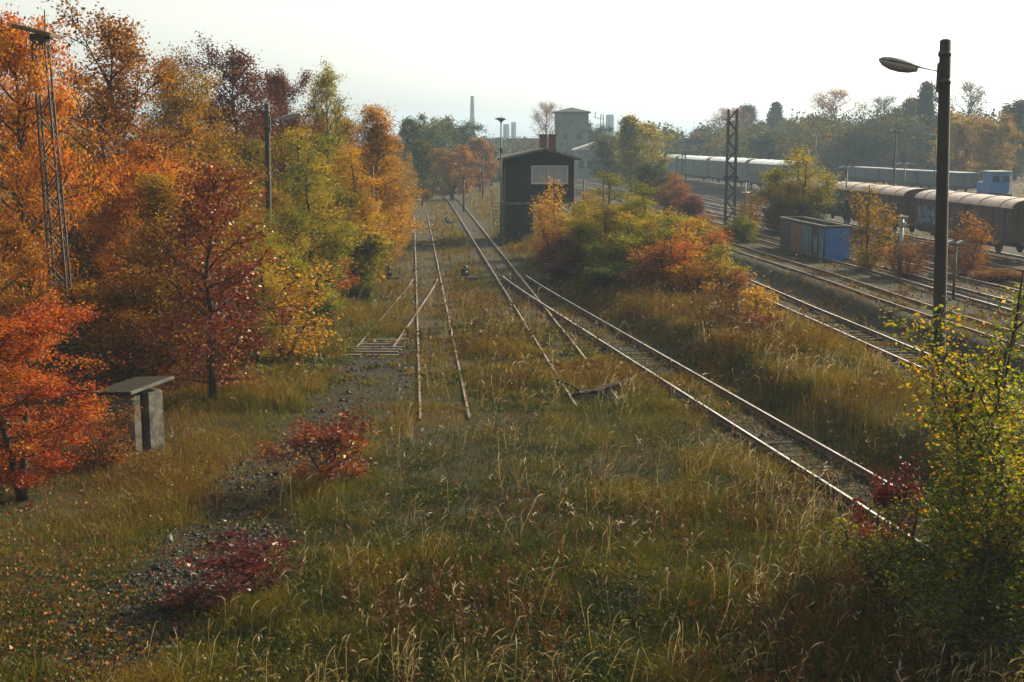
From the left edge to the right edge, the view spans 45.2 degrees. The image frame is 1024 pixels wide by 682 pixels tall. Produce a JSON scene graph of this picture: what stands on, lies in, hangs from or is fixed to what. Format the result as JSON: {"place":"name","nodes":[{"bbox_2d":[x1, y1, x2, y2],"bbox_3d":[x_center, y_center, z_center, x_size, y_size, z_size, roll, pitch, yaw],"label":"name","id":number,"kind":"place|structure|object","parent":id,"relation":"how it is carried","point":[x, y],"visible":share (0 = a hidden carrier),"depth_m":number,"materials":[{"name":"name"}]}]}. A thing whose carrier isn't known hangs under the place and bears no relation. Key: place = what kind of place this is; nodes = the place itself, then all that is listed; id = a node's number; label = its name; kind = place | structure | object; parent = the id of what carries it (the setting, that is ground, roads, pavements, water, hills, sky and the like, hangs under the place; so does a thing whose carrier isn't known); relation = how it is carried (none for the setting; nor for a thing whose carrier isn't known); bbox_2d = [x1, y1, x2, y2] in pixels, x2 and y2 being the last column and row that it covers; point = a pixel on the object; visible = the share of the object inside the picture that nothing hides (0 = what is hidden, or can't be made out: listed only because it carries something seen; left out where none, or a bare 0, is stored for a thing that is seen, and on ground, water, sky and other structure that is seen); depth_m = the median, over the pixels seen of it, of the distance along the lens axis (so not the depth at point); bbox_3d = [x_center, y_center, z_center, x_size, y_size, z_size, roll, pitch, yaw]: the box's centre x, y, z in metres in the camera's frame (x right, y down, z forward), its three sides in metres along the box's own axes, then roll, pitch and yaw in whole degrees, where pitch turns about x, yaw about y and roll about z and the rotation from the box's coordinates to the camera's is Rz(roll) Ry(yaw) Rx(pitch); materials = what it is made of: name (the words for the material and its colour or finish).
{"place":"outdoors","nodes":[
{"label":"outdoors","id":0,"kind":"place"},
{"bbox_2d":[0,145,1023,681],"bbox_3d":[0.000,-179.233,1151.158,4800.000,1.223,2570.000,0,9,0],"label":"ground","id":1,"kind":"structure","parent":0,"point":[776,277],"depth_m":35.93,"materials":[{"name":"soil"}]},
{"bbox_2d":[0,214,91,419],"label":"broadleaf tree","id":2,"kind":"object","parent":1,"relation":"on","point":[14,235],"visible":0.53,"depth_m":34.29,"materials":[{"name":"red plant"}]},
{"bbox_2d":[11,10,81,400],"bbox_3d":[-15.015,-4.251,39.834,1.356,12.591,0.950,0,9,0],"label":"lattice mast","id":3,"kind":"object","parent":1,"relation":"on","point":[42,38],"visible":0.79,"depth_m":39.65,"materials":[{"name":"metal"}]},
{"bbox_2d":[0,103,111,291],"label":"broadleaf tree","id":4,"kind":"object","parent":1,"relation":"on","point":[74,148],"visible":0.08,"depth_m":51.28,"materials":[{"name":"orange plant"}]},
{"bbox_2d":[0,3,129,381],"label":"broadleaf tree","id":5,"kind":"object","parent":1,"relation":"on","point":[15,46],"visible":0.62,"depth_m":40.35,"materials":[{"name":"orange plant"}]},
{"bbox_2d":[0,227,132,376],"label":"shrub","id":6,"kind":"object","parent":1,"relation":"on","point":[79,251],"visible":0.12,"depth_m":44.84,"materials":[{"name":"orange plant"}]},
{"bbox_2d":[0,288,147,501],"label":"broadleaf tree","id":7,"kind":"object","parent":1,"relation":"on","point":[14,472],"visible":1,"depth_m":29.03,"materials":[{"name":"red plant"}]},
{"bbox_2d":[61,393,147,469],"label":"shrub","id":8,"kind":"object","parent":1,"relation":"on","point":[104,457],"visible":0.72,"depth_m":32.13,"materials":[{"name":"orange plant"}]},
{"bbox_2d":[2,0,220,292],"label":"broadleaf tree","id":9,"kind":"object","parent":1,"relation":"on","point":[114,43],"visible":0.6,"depth_m":47.74,"materials":[{"name":"orange plant"}]},
{"bbox_2d":[91,376,173,454],"bbox_3d":[-10.601,2.022,34.498,1.653,2.030,1.596,6,11,32],"label":"concrete shelter","id":10,"kind":"object","parent":1,"relation":"on","point":[149,429],"visible":0.75,"depth_m":34.09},
{"bbox_2d":[38,257,232,392],"bbox_3d":[-12.623,-0.567,41.739,6.038,4.728,5.887,1,9,3],"label":"shrub","id":11,"kind":"object","parent":1,"relation":"on","point":[129,347],"visible":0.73,"depth_m":40.80,"materials":[{"name":"brown plant"}]},
{"bbox_2d":[62,135,217,316],"bbox_3d":[-14.062,-3.434,47.046,5.657,8.778,5.811,-1,9,-7],"label":"broadleaf tree","id":12,"kind":"object","parent":1,"relation":"on","point":[113,219],"visible":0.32,"depth_m":46.36,"materials":[{"name":"orange plant"}]},
{"bbox_2d":[95,211,223,378],"bbox_3d":[-12.171,-1.622,43.029,4.842,6.391,4.722,-5,10,-26],"label":"shrub","id":13,"kind":"object","parent":1,"relation":"on","point":[150,296],"visible":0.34,"depth_m":42.22,"materials":[{"name":"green plant"}]},
{"bbox_2d":[94,168,232,366],"bbox_3d":[-12.435,-2.443,44.311,5.115,7.532,4.682,-3,10,-16],"label":"birch tree","id":14,"kind":"object","parent":1,"relation":"on","point":[157,200],"visible":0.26,"depth_m":43.61,"materials":[{"name":"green plant"}]},
{"bbox_2d":[121,41,241,207],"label":"broadleaf tree","id":15,"kind":"object","parent":1,"relation":"on","point":[192,72],"visible":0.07,"depth_m":68.35,"materials":[{"name":"brown plant"}]},
{"bbox_2d":[154,580,216,618],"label":"red shrub","id":16,"kind":"object","parent":1,"relation":"on","point":[188,598],"visible":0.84,"depth_m":22.57,"materials":[{"name":"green plant"}]},
{"bbox_2d":[129,47,277,262],"bbox_3d":[-13.504,-6.352,53.256,6.309,12.526,5.219,-9,13,-43],"label":"broadleaf tree","id":17,"kind":"object","parent":1,"relation":"on","point":[202,148],"visible":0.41,"depth_m":52.26,"materials":[{"name":"orange plant"}]},
{"bbox_2d":[125,157,318,402],"bbox_3d":[-9.381,-1.994,40.077,6.178,7.988,6.516,-4,10,-25],"label":"young oak tree","id":18,"kind":"object","parent":1,"relation":"on","point":[211,340],"visible":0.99,"depth_m":39.41,"materials":[{"name":"red plant"}]},
{"bbox_2d":[151,31,302,216],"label":"broadleaf tree","id":19,"kind":"object","parent":1,"relation":"on","point":[237,66],"visible":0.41,"depth_m":70.31,"materials":[{"name":"brown plant"}]},
{"bbox_2d":[146,520,307,609],"bbox_3d":[-5.149,4.260,22.797,2.434,1.304,2.612,4,10,22],"label":"red shrub","id":20,"kind":"object","parent":1,"relation":"on","point":[247,558],"visible":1,"depth_m":22.86,"materials":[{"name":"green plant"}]},
{"bbox_2d":[188,116,298,312],"bbox_3d":[-13.694,-5.948,59.552,6.963,9.786,6.109,3,10,16],"label":"birch tree","id":21,"kind":"object","parent":1,"relation":"on","point":[279,202],"visible":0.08,"depth_m":58.95,"materials":[{"name":"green plant"}]},
{"bbox_2d":[224,211,298,366],"bbox_3d":[-9.571,-1.972,46.055,2.907,6.099,4.498,-5,10,-26],"label":"birch tree","id":22,"kind":"object","parent":1,"relation":"on","point":[265,279],"visible":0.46,"depth_m":45.75,"materials":[{"name":"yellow plant"}]},
{"bbox_2d":[228,209,329,340],"bbox_3d":[-10.053,-2.651,51.202,4.013,5.794,4.573,-6,11,-34],"label":"birch tree","id":23,"kind":"object","parent":1,"relation":"on","point":[295,264],"visible":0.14,"depth_m":50.72,"materials":[{"name":"green plant"}]},
{"bbox_2d":[264,103,301,258],"bbox_3d":[-10.707,-5.911,57.801,1.927,10.358,0.443,0,9,0],"label":"lamp post","id":24,"kind":"object","parent":1,"relation":"on","point":[287,117],"visible":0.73,"depth_m":57.17,"materials":[{"name":"paint"}]},
{"bbox_2d":[241,65,326,209],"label":"broadleaf tree","id":25,"kind":"object","parent":1,"relation":"on","point":[284,88],"visible":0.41,"depth_m":75.87,"materials":[{"name":"brown plant"}]},
{"bbox_2d":[223,250,349,361],"bbox_3d":[-8.848,-1.371,47.753,4.830,4.397,4.708,2,9,10],"label":"shrub","id":26,"kind":"object","parent":1,"relation":"on","point":[283,345],"visible":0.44,"depth_m":47.77,"materials":[{"name":"yellow plant"}]},
{"bbox_2d":[221,121,369,278],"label":"birch tree","id":27,"kind":"object","parent":1,"relation":"on","point":[296,144],"visible":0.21,"depth_m":67.49,"materials":[{"name":"green plant"}]},
{"bbox_2d":[258,149,366,299],"bbox_3d":[-10.299,-5.634,62.181,5.510,8.265,6.279,7,12,37],"label":"birch tree","id":28,"kind":"object","parent":1,"relation":"on","point":[340,243],"visible":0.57,"depth_m":61.84,"materials":[{"name":"green plant"}]},
{"bbox_2d":[247,405,381,486],"bbox_3d":[-4.835,2.672,30.408,3.284,1.940,3.060,2,9,12],"label":"red shrub","id":29,"kind":"object","parent":1,"relation":"on","point":[307,438],"visible":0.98,"depth_m":30.14,"materials":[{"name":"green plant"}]},
{"bbox_2d":[289,266,352,323],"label":"shrub","id":30,"kind":"object","parent":1,"relation":"on","point":[330,307],"visible":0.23,"depth_m":58.19,"materials":[{"name":"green plant"}]},
{"bbox_2d":[287,56,363,222],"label":"broadleaf tree","id":31,"kind":"object","parent":1,"relation":"on","point":[327,81],"visible":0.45,"depth_m":78.38,"materials":[{"name":"green plant"}]},
{"bbox_2d":[273,131,392,264],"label":"birch tree","id":32,"kind":"object","parent":1,"relation":"on","point":[329,144],"visible":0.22,"depth_m":70.34,"materials":[{"name":"green plant"}]},
{"bbox_2d":[296,145,404,281],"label":"birch tree","id":33,"kind":"object","parent":1,"relation":"on","point":[356,185],"visible":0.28,"depth_m":70.50,"materials":[{"name":"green plant"}]},
{"bbox_2d":[308,220,407,289],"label":"shrub","id":34,"kind":"object","parent":1,"relation":"on","point":[367,261],"visible":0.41,"depth_m":69.72,"materials":[{"name":"green plant"}]},
{"bbox_2d":[324,102,439,254],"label":"birch tree","id":35,"kind":"object","parent":1,"relation":"on","point":[375,133],"visible":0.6,"depth_m":77.82,"materials":[{"name":"orange plant"}]},
{"bbox_2d":[339,279,437,356],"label":"railway track","id":36,"kind":"structure","parent":1,"relation":"on","point":[396,346],"depth_m":51.64,"materials":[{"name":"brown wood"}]},
{"bbox_2d":[389,115,443,196],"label":"broadleaf tree","id":37,"kind":"object","parent":1,"relation":"on","point":[410,131],"visible":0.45,"depth_m":186.57,"materials":[{"name":"green plant"}]},
{"bbox_2d":[398,138,448,204],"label":"broadleaf tree","id":38,"kind":"object","parent":1,"relation":"on","point":[420,151],"visible":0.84,"depth_m":162.80,"materials":[{"name":"green plant"}]},
{"bbox_2d":[413,112,459,183],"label":"broadleaf tree","id":39,"kind":"object","parent":1,"relation":"on","point":[444,140],"visible":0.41,"depth_m":225.34,"materials":[{"name":"green plant"}]},
{"bbox_2d":[425,144,483,199],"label":"broadleaf tree","id":40,"kind":"object","parent":1,"relation":"on","point":[449,162],"visible":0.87,"depth_m":177.57,"materials":[{"name":"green plant"}]},
{"bbox_2d":[461,137,499,190],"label":"broadleaf tree","id":41,"kind":"object","parent":1,"relation":"on","point":[479,148],"visible":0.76,"depth_m":206.91,"materials":[{"name":"orange plant"}]},
{"bbox_2d":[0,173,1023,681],"bbox_3d":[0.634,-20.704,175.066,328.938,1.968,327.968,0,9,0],"label":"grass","id":42,"kind":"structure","parent":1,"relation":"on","point":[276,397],"depth_m":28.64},
{"bbox_2d":[0,247,1023,681],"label":"fallen leaves","id":43,"kind":"object","parent":1,"relation":"on","point":[36,595],"visible":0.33,"depth_m":24.87,"materials":[{"name":"orange plant"}]},
{"bbox_2d":[0,334,1023,681],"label":"undergrowth","id":44,"kind":"object","parent":1,"relation":"on","point":[34,604],"visible":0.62,"depth_m":24.13,"materials":[{"name":"green plant"}]},
{"bbox_2d":[6,223,1023,385],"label":"undergrowth","id":45,"kind":"object","parent":1,"relation":"on","point":[580,356],"visible":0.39,"depth_m":51.80,"materials":[{"name":"green plant"}]},
{"bbox_2d":[438,187,617,404],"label":"railway track","id":46,"kind":"structure","parent":1,"relation":"on","point":[545,309],"depth_m":69.83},
{"bbox_2d":[39,257,1023,681],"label":"gravel","id":47,"kind":"structure","parent":1,"relation":"on","point":[87,647],"depth_m":26.58,"materials":[{"name":"gravel"}]},
{"bbox_2d":[491,134,581,240],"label":"signal house","id":48,"kind":"structure","parent":1,"relation":"on","point":[524,172],"depth_m":104.37,"materials":[{"name":"brick"}]},
{"bbox_2d":[530,166,568,184],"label":"window","id":49,"kind":"structure","parent":48,"relation":"in","point":[557,173],"depth_m":104.32,"materials":[{"name":"glass"}]},
{"bbox_2d":[526,176,568,250],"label":"shrub","id":50,"kind":"object","parent":1,"relation":"on","point":[550,211],"visible":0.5,"depth_m":89.47,"materials":[{"name":"orange plant"}]},
{"bbox_2d":[78,248,1023,681],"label":"reed grass","id":51,"kind":"structure","parent":1,"relation":"on","point":[406,648],"depth_m":24.50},
{"bbox_2d":[530,249,608,279],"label":"shrub","id":52,"kind":"object","parent":1,"relation":"on","point":[559,268],"visible":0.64,"depth_m":74.50,"materials":[{"name":"green plant"}]},
{"bbox_2d":[553,107,590,155],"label":"concrete tower","id":53,"kind":"structure","parent":1,"relation":"on","point":[571,127],"depth_m":285.85,"materials":[{"name":"concrete"}]},
{"bbox_2d":[582,130,621,189],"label":"broadleaf tree","id":54,"kind":"object","parent":1,"relation":"on","point":[605,145],"visible":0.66,"depth_m":201.76,"materials":[{"name":"green plant"}]},
{"bbox_2d":[556,170,655,261],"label":"birch tree","id":55,"kind":"object","parent":1,"relation":"on","point":[581,230],"visible":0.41,"depth_m":77.00,"materials":[{"name":"green plant"}]},
{"bbox_2d":[572,260,660,288],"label":"shrub","id":56,"kind":"object","parent":1,"relation":"on","point":[601,271],"visible":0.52,"depth_m":65.97,"materials":[{"name":"green plant"}]},
{"bbox_2d":[580,210,668,267],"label":"shrub","id":57,"kind":"object","parent":1,"relation":"on","point":[617,252],"visible":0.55,"depth_m":69.13,"materials":[{"name":"green plant"}]},
{"bbox_2d":[226,220,1023,681],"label":"dead weeds","id":58,"kind":"object","parent":1,"relation":"on","point":[650,514],"visible":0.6,"depth_m":23.16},
{"bbox_2d":[613,112,653,191],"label":"poplar tree","id":59,"kind":"object","parent":1,"relation":"on","point":[629,155],"visible":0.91,"depth_m":186.94,"materials":[{"name":"green plant"}]},
{"bbox_2d":[607,120,676,181],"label":"broadleaf tree","id":60,"kind":"object","parent":1,"relation":"on","point":[657,145],"visible":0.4,"depth_m":196.24,"materials":[{"name":"green plant"}]},
{"bbox_2d":[600,180,693,262],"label":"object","id":61,"kind":"object","parent":1,"relation":"on","point":[643,211],"visible":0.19,"depth_m":73.71,"materials":[{"name":"green plant"}]},
{"bbox_2d":[621,158,684,207],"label":"broadleaf tree","id":62,"kind":"object","parent":1,"relation":"on","point":[650,173],"visible":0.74,"depth_m":147.93,"materials":[{"name":"green plant"}]},
{"bbox_2d":[619,237,692,286],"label":"shrub","id":63,"kind":"object","parent":1,"relation":"on","point":[648,259],"visible":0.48,"depth_m":64.67,"materials":[{"name":"green plant"}]},
{"bbox_2d":[617,202,717,272],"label":"shrub","id":64,"kind":"object","parent":1,"relation":"on","point":[673,231],"visible":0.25,"depth_m":70.17,"materials":[{"name":"orange plant"}]},
{"bbox_2d":[653,171,692,216],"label":"shrub","id":65,"kind":"object","parent":1,"relation":"on","point":[666,196],"visible":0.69,"depth_m":128.50,"materials":[{"name":"orange plant"}]},
{"bbox_2d":[632,221,733,285],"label":"shrub","id":66,"kind":"object","parent":1,"relation":"on","point":[686,257],"visible":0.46,"depth_m":64.54,"materials":[{"name":"orange plant"}]},
{"bbox_2d":[659,251,729,297],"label":"shrub","id":67,"kind":"object","parent":1,"relation":"on","point":[697,275],"visible":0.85,"depth_m":61.54,"materials":[{"name":"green plant"}]},
{"bbox_2d":[664,177,766,192],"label":"railway track","id":68,"kind":"structure","parent":1,"relation":"on","point":[718,184],"depth_m":211.07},
{"bbox_2d":[709,157,753,185],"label":"covered wagon","id":69,"kind":"object","parent":68,"relation":"on","point":[717,168],"visible":0.68,"depth_m":196.19,"materials":[{"name":"metal"}]},
{"bbox_2d":[682,241,760,292],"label":"shrub","id":70,"kind":"object","parent":1,"relation":"on","point":[726,268],"visible":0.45,"depth_m":62.80,"materials":[{"name":"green plant"}]},
{"bbox_2d":[502,275,959,563],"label":"railway track","id":71,"kind":"structure","parent":1,"relation":"on","point":[824,449],"depth_m":37.34,"materials":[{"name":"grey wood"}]},
{"bbox_2d":[723,109,738,232],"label":"lattice mast","id":72,"kind":"object","parent":1,"relation":"on","point":[727,177],"visible":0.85,"depth_m":104.80,"materials":[{"name":"metal"}]},
{"bbox_2d":[713,212,763,242],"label":"shrub","id":73,"kind":"object","parent":1,"relation":"on","point":[740,230],"visible":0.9,"depth_m":97.36,"materials":[{"name":"green plant"}]},
{"bbox_2d":[717,131,817,160],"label":"broadleaf tree","id":74,"kind":"object","parent":1,"relation":"on","point":[760,146],"visible":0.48,"depth_m":254.95,"materials":[{"name":"green plant"}]},
{"bbox_2d":[749,179,811,231],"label":"shrub","id":75,"kind":"object","parent":1,"relation":"on","point":[778,208],"visible":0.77,"depth_m":107.22,"materials":[{"name":"green plant"}]},
{"bbox_2d":[560,204,1023,422],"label":"railway track","id":76,"kind":"structure","parent":1,"relation":"on","point":[851,325],"depth_m":54.25,"materials":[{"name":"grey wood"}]},
{"bbox_2d":[574,184,1023,316],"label":"railway track","id":77,"kind":"structure","parent":1,"relation":"on","point":[929,287],"depth_m":70.40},
{"bbox_2d":[750,143,851,223],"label":"shrub","id":78,"kind":"object","parent":1,"relation":"on","point":[819,192],"visible":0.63,"depth_m":108.05,"materials":[{"name":"green plant"}]},
{"bbox_2d":[595,177,1023,262],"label":"railway track","id":79,"kind":"structure","parent":1,"relation":"on","point":[988,255],"depth_m":99.43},
{"bbox_2d":[830,181,929,232],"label":"covered wagon","id":80,"kind":"object","parent":79,"relation":"on","point":[903,198],"visible":0.69,"depth_m":103.07,"materials":[{"name":"metal"}]},
{"bbox_2d":[915,190,1023,252],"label":"covered wagon","id":81,"kind":"object","parent":79,"relation":"on","point":[1003,215],"visible":0.79,"depth_m":84.78,"materials":[{"name":"metal"}]},
{"bbox_2d":[599,203,1023,348],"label":"railway track","id":82,"kind":"structure","parent":1,"relation":"on","point":[897,295],"depth_m":64.40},
{"bbox_2d":[779,216,852,261],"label":"graffiti container","id":83,"kind":"object","parent":1,"relation":"on","point":[818,237],"visible":0.94,"depth_m":84.91,"materials":[{"name":"metal"}]},
{"bbox_2d":[784,86,873,156],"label":"bare tree","id":84,"kind":"object","parent":1,"relation":"on","point":[836,93],"visible":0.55,"depth_m":294.17,"materials":[{"name":"brown plant"}]},
{"bbox_2d":[647,102,1023,179],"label":"woodland","id":85,"kind":"object","parent":1,"relation":"on","point":[821,148],"visible":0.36,"depth_m":246.72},
{"bbox_2d":[815,504,895,597],"bbox_3d":[6.481,4.022,22.896,1.306,1.724,1.217,-6,11,-33],"label":"red shrub","id":86,"kind":"object","parent":1,"relation":"on","point":[863,531],"visible":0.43,"depth_m":22.90,"materials":[{"name":"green plant"}]},
{"bbox_2d":[826,121,905,169],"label":"broadleaf tree","id":87,"kind":"object","parent":1,"relation":"on","point":[865,136],"visible":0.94,"depth_m":235.47,"materials":[{"name":"green plant"}]},
{"bbox_2d":[838,183,908,270],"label":"shrub","id":88,"kind":"object","parent":1,"relation":"on","point":[869,222],"visible":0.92,"depth_m":75.51,"materials":[{"name":"orange plant"}]},
{"bbox_2d":[846,453,928,550],"bbox_3d":[7.484,3.435,24.432,1.570,2.397,1.462,4,10,23],"label":"red shrub","id":89,"kind":"object","parent":1,"relation":"on","point":[886,494],"visible":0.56,"depth_m":24.25,"materials":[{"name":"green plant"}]},
{"bbox_2d":[811,493,992,624],"bbox_3d":[7.093,3.959,21.705,3.573,2.300,3.504,-4,10,-24],"label":"birch shrub","id":90,"kind":"object","parent":1,"relation":"on","point":[891,552],"visible":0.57,"depth_m":21.75,"materials":[{"name":"green plant"}]},
{"bbox_2d":[869,233,934,277],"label":"shrub","id":91,"kind":"object","parent":1,"relation":"on","point":[904,269],"visible":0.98,"depth_m":71.92,"materials":[{"name":"brown plant"}]},
{"bbox_2d":[878,39,951,430],"bbox_3d":[10.594,-2.633,32.499,2.234,10.431,0.458,0,9,0],"label":"lamp post","id":92,"kind":"object","parent":1,"relation":"on","point":[943,81],"visible":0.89,"depth_m":32.12,"materials":[{"name":"paint"}]},
{"bbox_2d":[912,79,937,169],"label":"poplar tree","id":93,"kind":"object","parent":1,"relation":"on","point":[925,102],"visible":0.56,"depth_m":254.84,"materials":[{"name":"green plant"}]},
{"bbox_2d":[871,489,1023,681],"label":"birch shrub","id":94,"kind":"object","parent":1,"relation":"on","point":[984,604],"visible":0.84,"depth_m":19.19,"materials":[{"name":"green plant"}]},
{"bbox_2d":[872,270,1023,603],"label":"birch tree","id":95,"kind":"object","parent":1,"relation":"on","point":[952,417],"visible":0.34,"depth_m":21.86,"materials":[{"name":"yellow plant"}]},
{"bbox_2d":[919,170,978,191],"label":"box wagon","id":96,"kind":"object","parent":1,"relation":"on","point":[962,180],"visible":0.77,"depth_m":169.50,"materials":[{"name":"metal"}]},
{"bbox_2d":[927,108,997,171],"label":"broadleaf tree","id":97,"kind":"object","parent":1,"relation":"on","point":[958,128],"visible":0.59,"depth_m":210.52,"materials":[{"name":"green plant"}]},
{"bbox_2d":[902,351,1023,667],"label":"birch tree","id":98,"kind":"object","parent":1,"relation":"on","point":[999,466],"visible":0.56,"depth_m":19.66,"materials":[{"name":"green plant"}]},
{"bbox_2d":[933,210,1000,273],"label":"shrub","id":99,"kind":"object","parent":1,"relation":"on","point":[973,234],"visible":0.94,"depth_m":73.52,"materials":[{"name":"orange plant"}]},
{"bbox_2d":[969,171,1012,196],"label":"shunting locomotive","id":100,"kind":"object","parent":1,"relation":"on","point":[995,183],"visible":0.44,"depth_m":147.78,"materials":[{"name":"blue paint"}]},
{"bbox_2d":[962,113,1023,180],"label":"broadleaf tree","id":101,"kind":"object","parent":1,"relation":"on","point":[992,135],"visible":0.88,"depth_m":201.66,"materials":[{"name":"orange plant"}]},
{"bbox_2d":[995,97,1023,179],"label":"broadleaf tree","id":102,"kind":"object","parent":1,"relation":"on","point":[1017,109],"visible":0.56,"depth_m":235.32,"materials":[{"name":"green plant"}]},
{"bbox_2d":[0,0,1023,144],"label":"sky","id":103,"kind":"structure","parent":0,"point":[673,62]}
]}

